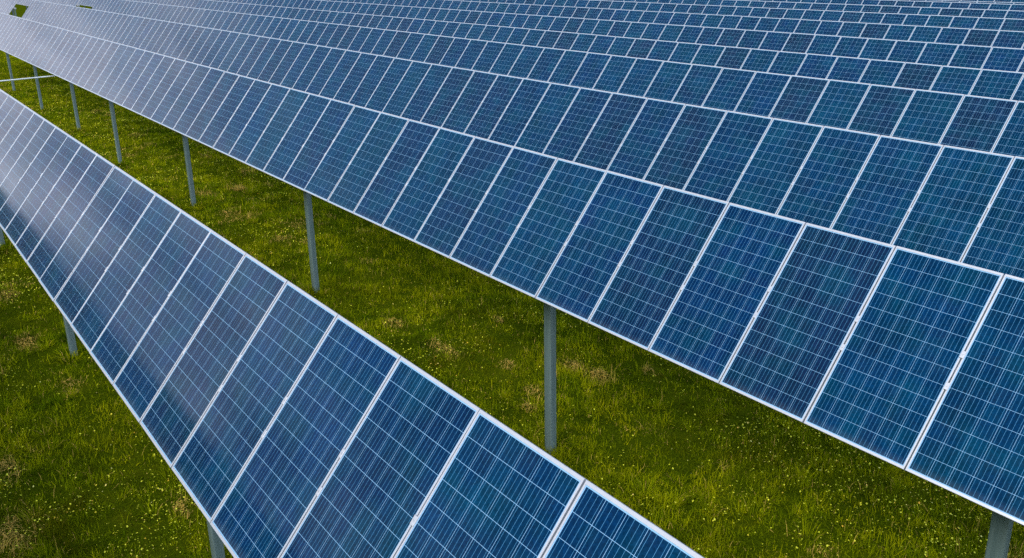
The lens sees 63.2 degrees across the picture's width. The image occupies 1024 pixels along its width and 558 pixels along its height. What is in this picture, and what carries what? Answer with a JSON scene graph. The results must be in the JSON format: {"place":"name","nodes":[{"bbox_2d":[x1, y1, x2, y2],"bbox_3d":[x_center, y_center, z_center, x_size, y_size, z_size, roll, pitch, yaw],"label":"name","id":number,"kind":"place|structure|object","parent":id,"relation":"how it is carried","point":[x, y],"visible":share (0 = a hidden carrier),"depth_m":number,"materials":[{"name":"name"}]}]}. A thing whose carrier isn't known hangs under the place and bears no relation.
{"place":"outdoors","nodes":[
{"label":"outdoors","id":0,"kind":"place"},
{"bbox_2d":[0,4,1023,557],"bbox_3d":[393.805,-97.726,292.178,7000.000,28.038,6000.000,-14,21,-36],"label":"ground","id":1,"kind":"structure","parent":0,"point":[686,466],"depth_m":13.10,"materials":[{"name":"green plant"}]},
{"bbox_2d":[0,0,17,15],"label":"solar panel row","id":2,"kind":"object","parent":1,"relation":"on","point":[7,7],"visible":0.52,"depth_m":70.87,"materials":[{"name":"glass"}]},
{"bbox_2d":[14,0,79,16],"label":"solar panel row","id":3,"kind":"object","parent":1,"relation":"on","point":[26,3],"visible":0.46,"depth_m":78.39,"materials":[{"name":"glass"}]},
{"bbox_2d":[0,89,703,557],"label":"solar panel row","id":4,"kind":"object","parent":1,"relation":"on","point":[274,413],"visible":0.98,"depth_m":6.83,"materials":[{"name":"glass"}]},
{"bbox_2d":[0,82,1020,557],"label":"wildflowers","id":5,"kind":"object","parent":1,"relation":"on","point":[436,372],"visible":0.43,"depth_m":12.21,"materials":[{"name":"yellow plant"}]},
{"bbox_2d":[0,12,1023,557],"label":"solar panel row","id":6,"kind":"object","parent":1,"relation":"on","point":[906,358],"visible":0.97,"depth_m":9.62,"materials":[{"name":"glass"}]},
{"bbox_2d":[0,75,54,81],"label":"drive shaft","id":7,"kind":"object","parent":6,"relation":"attached to","point":[27,78],"depth_m":33.35,"materials":[{"name":"silver metal"}]},
{"bbox_2d":[22,0,1023,278],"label":"solar panel row","id":8,"kind":"object","parent":1,"relation":"on","point":[954,204],"visible":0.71,"depth_m":15.64,"materials":[{"name":"glass"}]},
{"bbox_2d":[77,0,1023,100],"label":"solar panel row","id":9,"kind":"object","parent":1,"relation":"on","point":[1000,84],"visible":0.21,"depth_m":27.32,"materials":[{"name":"glass"}]},
{"bbox_2d":[92,0,1023,156],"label":"solar panel row","id":10,"kind":"object","parent":1,"relation":"on","point":[987,124],"visible":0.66,"depth_m":21.44,"materials":[{"name":"glass"}]},
{"bbox_2d":[213,0,1023,71],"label":"solar panel row","id":11,"kind":"object","parent":1,"relation":"on","point":[981,57],"visible":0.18,"depth_m":32.08,"materials":[{"name":"glass"}]},
{"bbox_2d":[325,0,1023,48],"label":"solar panel row","id":12,"kind":"object","parent":1,"relation":"on","point":[987,37],"visible":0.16,"depth_m":36.51,"materials":[{"name":"glass"}]},
{"bbox_2d":[458,0,1023,30],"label":"solar panel row","id":13,"kind":"object","parent":1,"relation":"on","point":[1008,24],"visible":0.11,"depth_m":39.48,"materials":[{"name":"glass"}]},
{"bbox_2d":[606,0,1023,18],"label":"solar panel row","id":14,"kind":"object","parent":1,"relation":"on","point":[1011,14],"visible":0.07,"depth_m":42.80,"materials":[{"name":"glass"}]},
{"bbox_2d":[751,0,1023,10],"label":"solar panel row","id":15,"kind":"object","parent":1,"relation":"on","point":[992,6],"visible":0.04,"depth_m":45.02,"materials":[{"name":"glass"}]},
{"bbox_2d":[897,0,1023,3],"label":"solar panel row","id":16,"kind":"object","parent":1,"relation":"on","point":[968,1],"visible":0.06,"depth_m":48.12,"materials":[{"name":"glass"}]},
{"bbox_2d":[954,0,1023,2],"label":"solar panel row","id":17,"kind":"object","parent":1,"relation":"on","point":[1022,1],"depth_m":51.27,"materials":[{"name":"glass"}]}
]}

